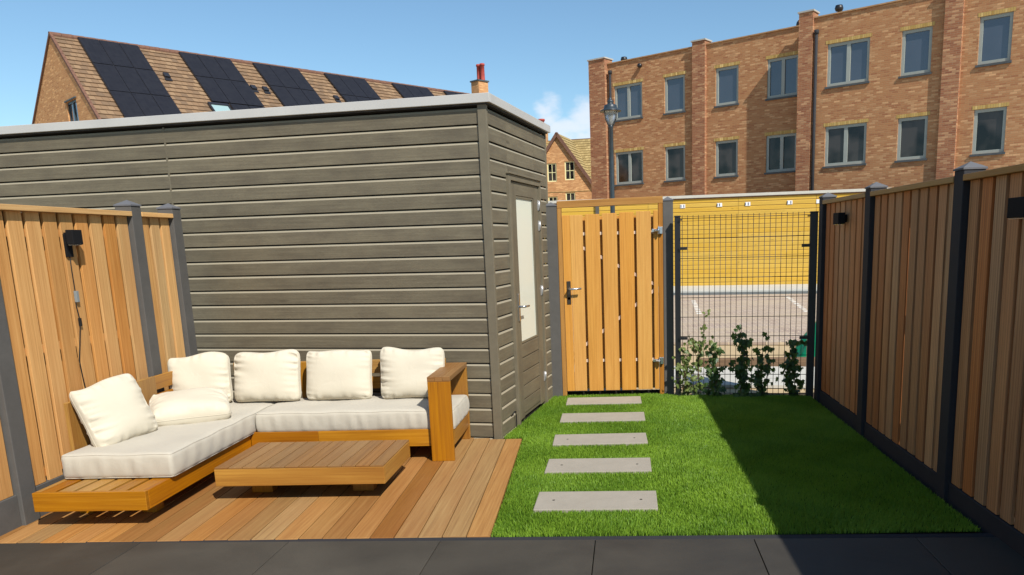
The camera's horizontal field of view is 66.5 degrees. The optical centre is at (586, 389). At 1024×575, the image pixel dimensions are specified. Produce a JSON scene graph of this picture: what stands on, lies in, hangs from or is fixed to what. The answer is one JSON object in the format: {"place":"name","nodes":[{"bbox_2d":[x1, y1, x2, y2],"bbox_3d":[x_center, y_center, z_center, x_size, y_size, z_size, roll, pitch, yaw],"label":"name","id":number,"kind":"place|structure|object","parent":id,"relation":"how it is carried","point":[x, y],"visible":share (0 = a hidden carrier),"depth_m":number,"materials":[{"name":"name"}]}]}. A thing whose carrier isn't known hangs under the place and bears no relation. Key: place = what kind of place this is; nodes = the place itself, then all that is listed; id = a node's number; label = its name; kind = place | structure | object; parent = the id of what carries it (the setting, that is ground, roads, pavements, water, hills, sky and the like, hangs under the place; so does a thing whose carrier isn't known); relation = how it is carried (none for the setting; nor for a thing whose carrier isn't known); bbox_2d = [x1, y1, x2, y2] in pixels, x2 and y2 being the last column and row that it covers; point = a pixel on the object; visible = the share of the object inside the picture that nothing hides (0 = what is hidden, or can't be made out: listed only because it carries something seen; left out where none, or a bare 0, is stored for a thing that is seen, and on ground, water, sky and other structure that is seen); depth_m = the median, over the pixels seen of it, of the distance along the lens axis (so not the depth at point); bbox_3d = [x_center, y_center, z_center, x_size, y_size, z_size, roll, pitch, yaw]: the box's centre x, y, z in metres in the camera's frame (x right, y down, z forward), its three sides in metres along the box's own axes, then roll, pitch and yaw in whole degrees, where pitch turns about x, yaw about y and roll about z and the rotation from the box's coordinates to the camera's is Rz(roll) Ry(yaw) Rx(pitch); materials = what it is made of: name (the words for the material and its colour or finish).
{"place":"outdoors","nodes":[
{"label":"outdoors","id":0,"kind":"place"},
{"bbox_2d":[0,0,894,140],"label":"sky","id":1,"kind":"structure","parent":0,"point":[535,54],"materials":[{"name":"blue"}]},
{"bbox_2d":[0,537,1023,574],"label":"patio","id":2,"kind":"structure","parent":0,"point":[905,556],"depth_m":3.76,"materials":[{"name":"grey tile"}]},
{"bbox_2d":[0,200,197,535],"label":"timber fence","id":3,"kind":"object","parent":2,"relation":"on","point":[131,278],"visible":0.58,"depth_m":4.81,"materials":[{"name":"wood"}]},
{"bbox_2d":[62,230,85,387],"bbox_3d":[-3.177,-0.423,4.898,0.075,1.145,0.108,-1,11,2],"label":"wall lamp","id":4,"kind":"object","parent":3,"relation":"attached to","point":[71,237],"visible":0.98,"depth_m":4.82,"materials":[{"name":"black plastic"}]},
{"bbox_2d":[814,161,1023,557],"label":"timber fence","id":5,"kind":"object","parent":2,"relation":"on","point":[919,358],"visible":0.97,"depth_m":4.52,"materials":[{"name":"wood"}]},
{"bbox_2d":[833,212,846,224],"bbox_3d":[2.034,-1.367,6.215,0.085,0.094,0.150,-1,11,2],"label":"wall lamp","id":6,"kind":"object","parent":5,"relation":"attached to","point":[840,218],"visible":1,"depth_m":6.15,"materials":[{"name":"black plastic"}]},
{"bbox_2d":[1007,197,1023,218],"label":"wall lamp","id":7,"kind":"object","parent":5,"relation":"attached to","point":[1015,208],"visible":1,"depth_m":3.45,"materials":[{"name":"black plastic"}]},
{"bbox_2d":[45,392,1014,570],"bbox_3d":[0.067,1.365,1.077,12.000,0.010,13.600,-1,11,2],"label":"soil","id":8,"kind":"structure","parent":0,"point":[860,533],"depth_m":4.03,"materials":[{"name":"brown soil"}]},
{"bbox_2d":[0,436,521,542],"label":"wooden deck","id":9,"kind":"structure","parent":8,"relation":"on","point":[419,493],"depth_m":4.51,"materials":[{"name":"brown wood"}]},
{"bbox_2d":[32,358,470,512],"bbox_3d":[-2.025,0.268,5.151,2.153,0.640,1.885,-1,11,2],"label":"corner sofa","id":10,"kind":"object","parent":9,"relation":"on","point":[441,436],"visible":0.46,"depth_m":5.35,"materials":[{"name":"brown wood"}]},
{"bbox_2d":[61,399,280,478],"bbox_3d":[-2.697,0.286,5.274,0.680,0.165,1.636,-1,11,2],"label":"seat cushion","id":11,"kind":"object","parent":10,"relation":"on","point":[169,451],"visible":0.64,"depth_m":4.62,"materials":[{"name":"fabric"}]},
{"bbox_2d":[69,373,157,446],"bbox_3d":[-2.922,0.135,4.803,0.178,0.412,0.430,-19,9,24],"label":"pillow","id":12,"kind":"object","parent":11,"relation":"on","point":[113,410],"visible":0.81,"depth_m":4.72,"materials":[{"name":"beige fabric"}]},
{"bbox_2d":[149,387,231,426],"bbox_3d":[-2.732,0.117,5.340,0.498,0.200,0.453,-7,22,-27],"label":"pillow","id":13,"kind":"object","parent":11,"relation":"on","point":[195,405],"visible":0.85,"depth_m":5.20,"materials":[{"name":"beige fabric"}]},
{"bbox_2d":[168,352,232,401],"bbox_3d":[-2.901,-0.080,5.823,0.445,0.393,0.184,-5,0,-6],"label":"pillow","id":14,"kind":"object","parent":11,"relation":"on","point":[209,369],"visible":0.71,"depth_m":5.76,"materials":[{"name":"beige fabric"}]},
{"bbox_2d":[234,349,301,402],"bbox_3d":[-2.405,-0.102,5.844,0.503,0.391,0.178,-2,0,2],"label":"pillow","id":15,"kind":"object","parent":11,"relation":"on","point":[268,376],"visible":1,"depth_m":5.78,"materials":[{"name":"beige fabric"}]},
{"bbox_2d":[255,395,468,431],"bbox_3d":[-1.634,0.167,5.743,1.443,0.165,0.579,-1,11,2],"label":"seat cushion","id":16,"kind":"object","parent":10,"relation":"on","point":[371,413],"visible":0.86,"depth_m":5.49,"materials":[{"name":"fabric"}]},
{"bbox_2d":[306,350,372,399],"bbox_3d":[-1.860,-0.108,5.829,0.498,0.379,0.179,-1,0,2],"label":"pillow","id":17,"kind":"object","parent":16,"relation":"on","point":[339,374],"visible":1,"depth_m":5.76,"materials":[{"name":"beige fabric"}]},
{"bbox_2d":[380,347,444,398],"bbox_3d":[-1.306,-0.129,5.815,0.488,0.396,0.178,-2,0,2],"label":"pillow","id":18,"kind":"object","parent":16,"relation":"on","point":[405,373],"visible":0.83,"depth_m":5.74,"materials":[{"name":"beige fabric"}]},
{"bbox_2d":[214,440,409,491],"bbox_3d":[-1.713,0.512,4.951,1.030,0.219,0.600,-1,11,2],"label":"coffee table","id":19,"kind":"object","parent":9,"relation":"on","point":[367,465],"visible":1,"depth_m":4.73,"materials":[{"name":"brown wood"}]},
{"bbox_2d":[0,92,552,438],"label":"garden shed","id":20,"kind":"structure","parent":8,"relation":"on","point":[374,227],"depth_m":6.10,"materials":[{"name":"grey paint"}]},
{"bbox_2d":[511,181,546,419],"bbox_3d":[-0.491,-0.775,6.748,0.104,1.966,0.864,1,11,12],"label":"door","id":21,"kind":"structure","parent":20,"relation":"in","point":[525,202],"depth_m":6.77,"materials":[{"name":"beige paint"}]},
{"bbox_2d":[85,533,994,542],"bbox_3d":[-0.942,0.799,4.045,6.200,0.036,0.050,-1,11,3],"label":"patio edging","id":22,"kind":"object","parent":8,"relation":"on","point":[595,538],"visible":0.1,"depth_m":3.98,"materials":[{"name":"concrete"}]},
{"bbox_2d":[545,202,562,396],"bbox_3d":[-0.317,-0.833,7.522,0.124,1.912,0.124,-1,11,2],"label":"gate post","id":23,"kind":"object","parent":8,"relation":"on","point":[553,288],"visible":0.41,"depth_m":7.46,"materials":[{"name":"dark grey painted metal"}]},
{"bbox_2d":[663,197,673,394],"bbox_3d":[0.784,-0.866,7.481,0.106,1.932,0.106,-1,11,2],"label":"gate post","id":24,"kind":"object","parent":8,"relation":"on","point":[668,298],"visible":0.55,"depth_m":7.43,"materials":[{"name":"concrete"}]},
{"bbox_2d":[556,196,663,396],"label":"garden gate","id":25,"kind":"structure","parent":24,"relation":"attached to","point":[612,321],"depth_m":7.44,"materials":[{"name":"brown wood"}]},
{"bbox_2d":[546,284,816,292],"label":"pavement","id":26,"kind":"structure","parent":0,"point":[729,288],"depth_m":21.79,"materials":[{"name":"concrete"}]},
{"bbox_2d":[544,189,865,285],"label":"storage building","id":27,"kind":"structure","parent":26,"relation":"on","point":[765,205],"depth_m":23.10,"materials":[{"name":"yellow wood"}]},
{"bbox_2d":[572,294,816,344],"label":"parking pavement","id":28,"kind":"structure","parent":0,"point":[722,331],"depth_m":14.58,"materials":[{"name":"grey brick"}]},
{"bbox_2d":[600,97,620,212],"bbox_3d":[0.577,-4.166,17.519,0.470,4.630,0.470,-1,11,2],"label":"street lamp","id":29,"kind":"object","parent":28,"relation":"on","point":[610,110],"visible":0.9,"depth_m":17.20,"materials":[{"name":"black metal"}]},
{"bbox_2d":[692,300,701,313],"bbox_3d":[2.416,-1.838,17.198,0.110,0.005,3.364,0,11,6],"label":"parking line","id":30,"kind":"object","parent":28,"relation":"on","point":[696,308],"visible":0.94,"depth_m":16.73,"materials":[{"name":"white paint"}]},
{"bbox_2d":[574,366,814,388],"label":"path","id":31,"kind":"structure","parent":0,"point":[729,382],"depth_m":8.44,"materials":[{"name":"concrete"}]},
{"bbox_2d":[587,345,813,394],"bbox_3d":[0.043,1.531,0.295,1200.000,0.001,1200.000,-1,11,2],"label":"ground","id":32,"kind":"structure","parent":0,"point":[779,351],"depth_m":10.38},
{"bbox_2d":[32,31,488,123],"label":"row house","id":33,"kind":"structure","parent":32,"relation":"on","point":[82,78],"depth_m":32.08,"materials":[{"name":"beige tile"}]},
{"bbox_2d":[64,96,78,120],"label":"window","id":34,"kind":"structure","parent":33,"relation":"in","point":[72,105],"depth_m":30.04,"materials":[{"name":"blue glass"}]},
{"bbox_2d":[538,119,591,200],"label":"gabled house","id":35,"kind":"structure","parent":32,"relation":"on","point":[568,169],"depth_m":58.04,"materials":[{"name":"orange brick"}]},
{"bbox_2d":[547,163,556,181],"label":"window","id":36,"kind":"structure","parent":35,"relation":"in","point":[551,167],"depth_m":58.26,"materials":[{"name":"beige"}]},
{"bbox_2d":[548,196,557,200],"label":"window","id":37,"kind":"structure","parent":35,"relation":"in","point":[549,198],"depth_m":58.62,"materials":[{"name":"beige"}]},
{"bbox_2d":[565,161,574,179],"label":"window","id":38,"kind":"structure","parent":35,"relation":"in","point":[569,165],"depth_m":57.92,"materials":[{"name":"beige"}]},
{"bbox_2d":[566,192,574,199],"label":"window","id":39,"kind":"structure","parent":35,"relation":"in","point":[571,195],"depth_m":58.26,"materials":[{"name":"beige"}]},
{"bbox_2d":[674,291,816,294],"bbox_3d":[2.347,-2.583,21.175,60.000,0.046,0.848,1,11,12],"label":"gutter strip","id":40,"kind":"object","parent":32,"relation":"on","point":[739,293],"visible":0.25,"depth_m":20.72,"materials":[{"name":"concrete"}]},
{"bbox_2d":[700,357,814,366],"bbox_3d":[2.116,-0.312,9.194,1.600,0.125,0.100,0,11,6],"label":"timber sleeper","id":41,"kind":"object","parent":32,"relation":"on","point":[724,362],"visible":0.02,"depth_m":9.16,"materials":[{"name":"brown wood"}]},
{"bbox_2d":[587,0,1023,198],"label":"apartment block","id":42,"kind":"structure","parent":32,"relation":"on","point":[895,93],"depth_m":27.55,"materials":[{"name":"brown brick"}]},
{"bbox_2d":[613,78,642,121],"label":"window","id":43,"kind":"structure","parent":42,"relation":"in","point":[628,97],"depth_m":33.28,"materials":[{"name":"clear glass"}]},
{"bbox_2d":[614,147,643,185],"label":"window","id":44,"kind":"structure","parent":42,"relation":"in","point":[629,164],"depth_m":33.81,"materials":[{"name":"clear glass"}]},
{"bbox_2d":[663,71,685,114],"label":"window","id":45,"kind":"structure","parent":42,"relation":"in","point":[674,85],"depth_m":31.90,"materials":[{"name":"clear glass"}]},
{"bbox_2d":[663,142,685,182],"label":"window","id":46,"kind":"structure","parent":42,"relation":"in","point":[674,155],"depth_m":32.42,"materials":[{"name":"clear glass"}]},
{"bbox_2d":[714,136,738,178],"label":"window","id":47,"kind":"structure","parent":42,"relation":"in","point":[726,151],"depth_m":30.96,"materials":[{"name":"clear glass"}]},
{"bbox_2d":[714,61,739,107],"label":"window","id":48,"kind":"structure","parent":42,"relation":"in","point":[726,77],"depth_m":30.45,"materials":[{"name":"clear glass"}]},
{"bbox_2d":[764,129,796,174],"bbox_3d":[7.406,-9.022,29.528,1.370,1.555,0.190,7,14,37],"label":"window","id":49,"kind":"structure","parent":42,"relation":"in","point":[780,149],"depth_m":29.55,"materials":[{"name":"clear glass"}]},
{"bbox_2d":[765,51,797,100],"bbox_3d":[7.331,-11.707,29.012,1.370,1.605,0.190,7,14,37],"label":"window","id":50,"kind":"structure","parent":42,"relation":"in","point":[782,83],"depth_m":29.04,"materials":[{"name":"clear glass"}]},
{"bbox_2d":[822,118,868,168],"bbox_3d":[9.129,-8.660,27.395,1.600,1.555,0.190,7,14,37],"label":"window","id":51,"kind":"structure","parent":42,"relation":"in","point":[845,145],"depth_m":27.41,"materials":[{"name":"clear glass"}]},
{"bbox_2d":[825,33,871,88],"bbox_3d":[9.054,-11.345,26.878,1.600,1.605,0.190,7,14,37],"label":"window","id":52,"kind":"structure","parent":42,"relation":"in","point":[848,61],"depth_m":26.89,"materials":[{"name":"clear glass"}]},
{"bbox_2d":[894,111,929,162],"bbox_3d":[10.911,-8.446,26.027,1.080,1.555,0.190,7,14,37],"label":"window","id":53,"kind":"structure","parent":42,"relation":"in","point":[912,131],"depth_m":26.05,"materials":[{"name":"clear glass"}]},
{"bbox_2d":[898,21,934,78],"bbox_3d":[10.836,-11.131,25.510,1.080,1.605,0.190,7,14,37],"label":"window","id":54,"kind":"structure","parent":42,"relation":"in","point":[916,43],"depth_m":25.53,"materials":[{"name":"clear glass"}]},
{"bbox_2d":[969,102,1009,156],"bbox_3d":[12.761,-8.224,24.605,1.060,1.555,0.190,7,14,37],"label":"window","id":55,"kind":"structure","parent":42,"relation":"in","point":[989,127],"depth_m":24.63,"materials":[{"name":"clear glass"}]},
{"bbox_2d":[975,7,1015,67],"bbox_3d":[12.686,-10.909,24.089,1.060,1.605,0.190,7,14,37],"label":"window","id":56,"kind":"structure","parent":42,"relation":"in","point":[995,34],"depth_m":24.11,"materials":[{"name":"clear glass"}]},
{"bbox_2d":[491,392,981,536],"bbox_3d":[0.700,0.402,5.813,2.745,0.001,3.700,-1,11,2],"label":"lawn base","id":57,"kind":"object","parent":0,"point":[857,532],"visible":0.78,"depth_m":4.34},
{"bbox_2d":[533,491,657,512],"bbox_3d":[0.056,0.664,4.534,0.706,0.042,0.320,-1,11,3],"label":"stepping stone","id":58,"kind":"object","parent":57,"relation":"on","point":[596,500],"visible":0.86,"depth_m":4.50,"materials":[{"name":"grey concrete"}]},
{"bbox_2d":[544,458,651,474],"bbox_3d":[0.079,0.527,5.242,0.704,0.042,0.315,-1,11,3],"label":"stepping stone","id":59,"kind":"object","parent":57,"relation":"on","point":[593,465],"visible":0.86,"depth_m":5.21,"materials":[{"name":"grey concrete"}]},
{"bbox_2d":[553,433,647,446],"bbox_3d":[0.102,0.394,5.927,0.711,0.042,0.310,-1,11,1],"label":"stepping stone","id":60,"kind":"object","parent":57,"relation":"on","point":[627,439],"visible":0.87,"depth_m":5.90,"materials":[{"name":"grey concrete"}]},
{"bbox_2d":[560,412,644,422],"bbox_3d":[0.136,0.253,6.660,0.718,0.041,0.315,-1,11,2],"label":"stepping stone","id":61,"kind":"object","parent":57,"relation":"on","point":[600,417],"visible":0.77,"depth_m":6.63,"materials":[{"name":"grey concrete"}]},
{"bbox_2d":[566,396,641,405],"bbox_3d":[0.161,0.121,7.340,0.703,0.041,0.310,-1,11,2],"label":"stepping stone","id":62,"kind":"object","parent":57,"relation":"on","point":[604,400],"visible":0.76,"depth_m":7.31,"materials":[{"name":"grey concrete"}]},
{"bbox_2d":[671,334,697,395],"bbox_3d":[0.938,-0.218,7.435,0.247,0.632,0.142,5,13,31],"label":"ivy plant","id":63,"kind":"object","parent":57,"relation":"on","point":[685,366],"visible":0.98,"depth_m":7.43,"materials":[{"name":"green plant"}]},
{"bbox_2d":[688,309,713,395],"bbox_3d":[1.085,-0.332,7.381,0.252,0.866,0.131,0,11,9],"label":"ivy plant","id":64,"kind":"object","parent":57,"relation":"on","point":[698,368],"visible":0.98,"depth_m":7.40,"materials":[{"name":"green plant"}]},
{"bbox_2d":[700,340,727,395],"bbox_3d":[1.203,-0.186,7.379,0.270,0.575,0.165,0,11,9],"label":"ivy plant","id":65,"kind":"object","parent":57,"relation":"on","point":[716,389],"visible":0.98,"depth_m":7.38,"materials":[{"name":"green plant"}]},
{"bbox_2d":[674,211,818,397],"bbox_3d":[1.472,-0.750,7.258,1.293,1.750,0.076,0,11,9],"label":"wire fence","id":66,"kind":"object","parent":57,"relation":"on","point":[812,278],"visible":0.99,"depth_m":7.21,"materials":[{"name":"black metal"}]},
{"bbox_2d":[728,324,756,396],"bbox_3d":[1.463,-0.256,7.331,0.253,0.715,0.177,-4,11,-12],"label":"ivy plant","id":67,"kind":"object","parent":66,"relation":"attached to","point":[740,366],"visible":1,"depth_m":7.34,"materials":[{"name":"green plant"}]},
{"bbox_2d":[748,332,777,396],"bbox_3d":[1.665,-0.221,7.314,0.291,0.645,0.126,0,11,9],"label":"ivy plant","id":68,"kind":"object","parent":57,"relation":"on","point":[757,379],"visible":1,"depth_m":7.31,"materials":[{"name":"green plant"}]},
{"bbox_2d":[778,339,806,395],"bbox_3d":[1.939,-0.186,7.272,0.286,0.579,0.132,0,11,9],"label":"ivy plant","id":69,"kind":"object","parent":57,"relation":"on","point":[792,368],"visible":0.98,"depth_m":7.26,"materials":[{"name":"green plant"}]},
{"bbox_2d":[790,322,815,356],"bbox_3d":[3.305,-0.755,9.687,1.510,0.702,1.053,-1,11,2],"label":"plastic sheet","id":70,"kind":"object","parent":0,"point":[801,350],"visible":0.04,"depth_m":9.62,"materials":[{"name":"green plastic"}]}
]}

